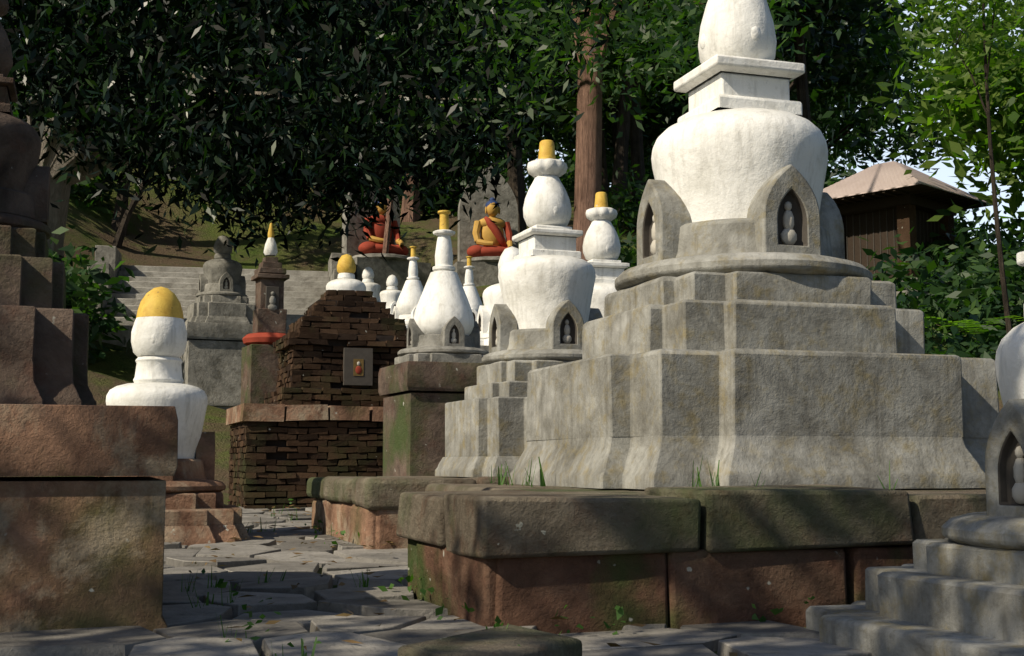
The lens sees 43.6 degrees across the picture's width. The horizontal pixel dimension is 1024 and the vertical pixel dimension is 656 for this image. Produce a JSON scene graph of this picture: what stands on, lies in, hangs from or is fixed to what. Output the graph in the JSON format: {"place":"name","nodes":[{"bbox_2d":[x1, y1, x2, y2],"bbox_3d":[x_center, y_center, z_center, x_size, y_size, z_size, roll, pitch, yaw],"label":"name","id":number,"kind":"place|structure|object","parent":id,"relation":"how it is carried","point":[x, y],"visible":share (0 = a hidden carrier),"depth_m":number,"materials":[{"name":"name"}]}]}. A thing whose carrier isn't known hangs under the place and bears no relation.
{"place":"outdoors","nodes":[
{"label":"outdoors","id":0,"kind":"place"},
{"bbox_2d":[313,186,334,211],"bbox_3d":[-3.828,-11.150,36.882,12.606,16.458,13.562,2,-6,-18],"label":"tree trunk","id":1,"kind":"object","parent":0,"point":[332,209],"depth_m":36.75,"materials":[{"name":"brown wood"}]},
{"bbox_2d":[400,174,419,221],"bbox_3d":[-2.166,-9.288,36.561,11.095,13.573,12.302,2,-6,-18],"label":"tree trunk","id":2,"kind":"object","parent":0,"point":[414,215],"visible":0.06,"depth_m":36.31,"materials":[{"name":"brown wood"}]},
{"bbox_2d":[0,506,871,655],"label":"flagstone path","id":3,"kind":"structure","parent":0,"point":[189,630],"depth_m":5.58,"materials":[{"name":"grey stone"}]},
{"bbox_2d":[181,507,507,655],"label":"grass","id":4,"kind":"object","parent":3,"relation":"on","point":[302,642],"visible":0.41,"depth_m":6.63,"materials":[{"name":"green plant"}]},
{"bbox_2d":[169,505,737,655],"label":"fallen leaves","id":5,"kind":"object","parent":3,"relation":"on","point":[385,600],"visible":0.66,"depth_m":6.54,"materials":[{"name":"brown plant"}]},
{"bbox_2d":[398,624,581,655],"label":"stone slab","id":6,"kind":"structure","parent":3,"relation":"on","point":[500,641],"depth_m":4.48,"materials":[{"name":"stone"}]},
{"bbox_2d":[201,499,814,646],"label":"broadleaf weeds","id":7,"kind":"object","parent":3,"relation":"on","point":[619,609],"visible":0.62,"depth_m":5.60,"materials":[{"name":"green plant"}]},
{"bbox_2d":[0,106,1006,654],"bbox_3d":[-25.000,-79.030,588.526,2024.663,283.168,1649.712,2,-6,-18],"label":"ground","id":8,"kind":"structure","parent":0,"point":[118,368],"depth_m":32.24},
{"bbox_2d":[0,0,177,631],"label":"stupa","id":9,"kind":"object","parent":8,"relation":"on","point":[81,552],"visible":1,"depth_m":5.46,"materials":[{"name":"red stone"}]},
{"bbox_2d":[112,178,149,248],"bbox_3d":[-8.282,-4.357,30.829,2.802,6.024,1.059,0,-6,2],"label":"tree trunk","id":10,"kind":"object","parent":8,"relation":"on","point":[118,240],"visible":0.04,"depth_m":30.46,"materials":[{"name":"brown plant"}]},
{"bbox_2d":[111,159,159,235],"bbox_3d":[-8.727,-6.355,31.056,7.812,8.940,7.567,2,-6,-18],"label":"tree trunk","id":11,"kind":"object","parent":8,"relation":"on","point":[115,224],"depth_m":31.30,"materials":[{"name":"brown wood"}]},
{"bbox_2d":[95,287,249,548],"bbox_3d":[-2.876,1.734,10.276,1.595,4.172,1.596,2,-6,-15],"label":"stupa","id":12,"kind":"object","parent":8,"relation":"on","point":[198,510],"visible":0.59,"depth_m":10.16,"materials":[{"name":"white paint"}]},
{"bbox_2d":[180,235,254,409],"bbox_3d":[-5.370,0.620,23.566,1.507,4.724,1.505,3,-7,-24],"label":"stupa","id":13,"kind":"object","parent":8,"relation":"on","point":[219,320],"visible":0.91,"depth_m":22.99,"materials":[{"name":"stone"}]},
{"bbox_2d":[87,245,349,348],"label":"stone stairs","id":14,"kind":"structure","parent":8,"relation":"on","point":[304,291],"depth_m":28.18,"materials":[{"name":"grey stone"}]},
{"bbox_2d":[241,223,289,403],"bbox_3d":[-4.006,-0.134,21.130,0.853,3.256,0.853,2,-6,-18],"label":"stupa","id":15,"kind":"object","parent":8,"relation":"on","point":[259,365],"visible":0.82,"depth_m":20.92,"materials":[{"name":"stone"}]},
{"bbox_2d":[226,290,406,509],"bbox_3d":[-2.139,0.931,15.585,2.450,2.783,1.925,2,-6,-18],"label":"shrine","id":16,"kind":"object","parent":8,"relation":"on","point":[318,412],"visible":0.62,"depth_m":14.84,"materials":[{"name":"brown brick"}]},
{"bbox_2d":[0,0,646,267],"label":"tree","id":17,"kind":"object","parent":8,"relation":"on","point":[320,125],"depth_m":20.46,"materials":[{"name":"green plant"}]},
{"bbox_2d":[326,254,365,290],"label":"stupa","id":18,"kind":"object","parent":8,"relation":"on","point":[346,271],"visible":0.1,"depth_m":19.06,"materials":[{"name":"grey stone"}]},
{"bbox_2d":[362,267,380,301],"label":"stupa","id":19,"kind":"object","parent":8,"relation":"on","point":[368,280],"visible":0.12,"depth_m":22.12,"materials":[{"name":"grey stone"}]},
{"bbox_2d":[342,178,430,295],"bbox_3d":[-3.173,-1.682,30.894,1.964,4.895,1.752,4,-7,-32],"label":"buddha statue","id":20,"kind":"object","parent":8,"relation":"on","point":[397,264],"visible":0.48,"depth_m":30.58,"materials":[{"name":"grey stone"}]},
{"bbox_2d":[382,172,394,253],"bbox_3d":[-2.610,-4.830,30.691,2.227,10.096,1.574,2,-6,-18],"label":"tree trunk","id":21,"kind":"object","parent":8,"relation":"on","point":[386,240],"visible":0.07,"depth_m":30.41,"materials":[{"name":"red plant"}]},
{"bbox_2d":[380,275,400,313],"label":"stupa","id":22,"kind":"object","parent":8,"relation":"on","point":[389,295],"visible":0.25,"depth_m":20.51,"materials":[{"name":"grey stone"}]},
{"bbox_2d":[387,198,394,244],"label":"tree trunk","id":23,"kind":"object","parent":8,"relation":"on","point":[392,242],"visible":0.04,"depth_m":31.32,"materials":[{"name":"red plant"}]},
{"bbox_2d":[306,476,509,548],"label":"stone platform","id":24,"kind":"structure","parent":8,"relation":"on","point":[366,507],"depth_m":9.37,"materials":[{"name":"stone"}]},
{"bbox_2d":[393,246,423,327],"bbox_3d":[-1.404,0.943,18.000,1.070,4.226,1.070,2,-6,-21],"label":"stupa","id":25,"kind":"object","parent":8,"relation":"on","point":[408,298],"visible":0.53,"depth_m":18.00,"materials":[{"name":"grey stone"}]},
{"bbox_2d":[378,210,488,475],"bbox_3d":[-0.735,1.212,13.648,1.137,4.986,1.136,2,-6,-21],"label":"stupa","id":26,"kind":"object","parent":8,"relation":"on","point":[427,376],"visible":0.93,"depth_m":13.38,"materials":[{"name":"stone"}]},
{"bbox_2d":[463,256,482,320],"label":"stupa","id":27,"kind":"object","parent":8,"relation":"on","point":[472,295],"visible":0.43,"depth_m":17.06,"materials":[{"name":"grey stone"}]},
{"bbox_2d":[453,166,517,286],"bbox_3d":[-0.469,-1.581,30.386,1.965,4.899,1.749,1,-6,-12],"label":"buddha statue","id":28,"kind":"object","parent":8,"relation":"on","point":[484,242],"visible":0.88,"depth_m":30.42,"materials":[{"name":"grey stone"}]},
{"bbox_2d":[477,246,518,351],"bbox_3d":[0.000,1.142,15.466,1.740,4.310,1.736,2,-6,-18],"label":"stupa","id":29,"kind":"object","parent":8,"relation":"on","point":[492,295],"visible":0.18,"depth_m":15.39,"materials":[{"name":"grey stone"}]},
{"bbox_2d":[13,69,1023,382],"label":"shrub foliage","id":30,"kind":"object","parent":8,"relation":"on","point":[973,279],"visible":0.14,"depth_m":25.15,"materials":[{"name":"green plant"}]},
{"bbox_2d":[435,140,602,476],"bbox_3d":[0.303,-0.187,10.980,1.717,2.898,1.717,2,-6,-18],"label":"stupa","id":31,"kind":"object","parent":8,"relation":"on","point":[542,315],"visible":0.69,"depth_m":10.62,"materials":[{"name":"paint"}]},
{"bbox_2d":[485,74,663,158],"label":"tree foliage","id":32,"kind":"object","parent":8,"relation":"on","point":[548,124],"depth_m":67.12,"materials":[{"name":"green plant"}]},
{"bbox_2d":[488,88,672,189],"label":"tree foliage","id":33,"kind":"object","parent":8,"relation":"on","point":[559,150],"depth_m":90.01,"materials":[{"name":"green plant"}]},
{"bbox_2d":[499,27,691,191],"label":"tree foliage","id":34,"kind":"object","parent":8,"relation":"on","point":[572,104],"depth_m":54.61,"materials":[{"name":"green plant"}]},
{"bbox_2d":[360,0,841,260],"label":"tall tree","id":35,"kind":"object","parent":8,"relation":"on","point":[629,31],"depth_m":22.07,"materials":[{"name":"green plant"}]},
{"bbox_2d":[583,192,629,316],"bbox_3d":[0.871,1.375,12.225,2.190,5.427,2.183,2,-6,-18],"label":"stupa","id":36,"kind":"object","parent":8,"relation":"on","point":[601,247],"visible":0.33,"depth_m":12.30,"materials":[{"name":"white plaster"},{"name":"grey stone"},{"name":"yellow paint"}]},
{"bbox_2d":[552,120,662,190],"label":"tree foliage","id":37,"kind":"object","parent":8,"relation":"on","point":[610,178],"visible":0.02,"depth_m":95.36,"materials":[{"name":"green plant"}]},
{"bbox_2d":[544,68,688,182],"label":"tree foliage","id":38,"kind":"object","parent":8,"relation":"on","point":[654,132],"depth_m":73.79,"materials":[{"name":"green plant"}]},
{"bbox_2d":[396,484,986,633],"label":"stone platform","id":39,"kind":"structure","parent":8,"relation":"on","point":[675,557],"depth_m":5.64,"materials":[{"name":"stone"}]},
{"bbox_2d":[488,457,897,489],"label":"ledge weeds","id":40,"kind":"object","parent":39,"relation":"on","point":[500,477],"visible":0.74,"depth_m":8.01,"materials":[{"name":"green plant"}]},
{"bbox_2d":[425,483,985,491],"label":"stone platform","id":41,"kind":"structure","parent":39,"relation":"on","point":[456,487],"depth_m":7.97,"materials":[{"name":"grey stone"}]},
{"bbox_2d":[616,13,836,127],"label":"tree foliage","id":42,"kind":"object","parent":8,"relation":"on","point":[678,108],"depth_m":55.32,"materials":[{"name":"green plant"}]},
{"bbox_2d":[607,106,897,183],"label":"tree foliage","id":43,"kind":"object","parent":8,"relation":"on","point":[851,163],"visible":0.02,"depth_m":85.86,"materials":[{"name":"green plant"}]},
{"bbox_2d":[510,0,998,488],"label":"stupa","id":44,"kind":"object","parent":8,"relation":"on","point":[754,320],"visible":0.99,"depth_m":7.85,"materials":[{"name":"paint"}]},
{"bbox_2d":[664,0,927,152],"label":"tree foliage","id":45,"kind":"object","parent":8,"relation":"on","point":[861,86],"depth_m":49.10,"materials":[{"name":"green plant"}]},
{"bbox_2d":[647,0,971,131],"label":"tree foliage","id":46,"kind":"object","parent":8,"relation":"on","point":[852,5],"depth_m":39.45,"materials":[{"name":"green plant"}]},
{"bbox_2d":[658,0,985,173],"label":"tree foliage","id":47,"kind":"object","parent":8,"relation":"on","point":[910,135],"depth_m":68.78,"materials":[{"name":"green plant"}]},
{"bbox_2d":[823,161,992,309],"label":"wooden pavilion","id":48,"kind":"structure","parent":8,"relation":"on","point":[880,206],"depth_m":29.68,"materials":[{"name":"dark wood"},{"name":"tin sheet metal"}]},
{"bbox_2d":[806,251,1023,655],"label":"stupa","id":49,"kind":"object","parent":8,"relation":"on","point":[958,590],"visible":0.98,"depth_m":4.73,"materials":[{"name":"grey stone"}]},
{"bbox_2d":[869,0,1023,243],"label":"tree foliage","id":50,"kind":"object","parent":8,"relation":"on","point":[960,114],"depth_m":27.45,"materials":[{"name":"green plant"}]},
{"bbox_2d":[924,316,1023,333],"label":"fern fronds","id":51,"kind":"object","parent":8,"relation":"on","point":[954,323],"visible":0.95,"depth_m":11.64,"materials":[{"name":"green plant"}]},
{"bbox_2d":[951,3,1011,333],"bbox_3d":[8.042,-2.282,21.425,1.860,8.735,2.227,2,-6,-18],"label":"tree","id":52,"kind":"object","parent":8,"relation":"on","point":[1008,323],"visible":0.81,"depth_m":21.24,"materials":[{"name":"brown plant"}]},
{"bbox_2d":[864,0,1023,125],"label":"tree foliage","id":53,"kind":"object","parent":52,"relation":"attached to","point":[972,7],"visible":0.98,"depth_m":21.54,"materials":[{"name":"green plant"}]},
{"bbox_2d":[964,0,1023,112],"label":"tree foliage","id":54,"kind":"object","parent":8,"relation":"on","point":[999,61],"visible":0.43,"depth_m":25.34,"materials":[{"name":"green plant"}]},
{"bbox_2d":[507,127,525,200],"bbox_3d":[-0.750,-9.779,37.398,11.120,14.084,9.412,2,-6,-18],"label":"tree trunk","id":55,"kind":"object","parent":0,"point":[523,185],"visible":0.02,"depth_m":37.23,"materials":[{"name":"brown wood"}]},
{"bbox_2d":[19,0,1023,249],"label":"sky","id":56,"kind":"structure","parent":0,"point":[943,174],"materials":[{"name":"white"}]},
{"bbox_2d":[501,14,643,233],"bbox_3d":[-0.232,-8.239,36.059,9.639,12.922,10.695,2,-6,-18],"label":"tree","id":57,"kind":"object","parent":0,"point":[515,183],"depth_m":34.55,"materials":[{"name":"plant"}]},
{"bbox_2d":[608,83,618,153],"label":"tree trunk","id":58,"kind":"object","parent":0,"point":[614,127],"depth_m":71.21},
{"bbox_2d":[618,0,700,205],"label":"tree","id":59,"kind":"object","parent":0,"point":[636,144],"depth_m":37.53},
{"bbox_2d":[610,0,870,211],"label":"tree","id":60,"kind":"object","parent":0,"point":[621,152],"depth_m":36.78,"materials":[{"name":"plant"}]},
{"bbox_2d":[768,0,879,121],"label":"tree trunk","id":61,"kind":"object","parent":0,"point":[802,89],"depth_m":37.34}
]}

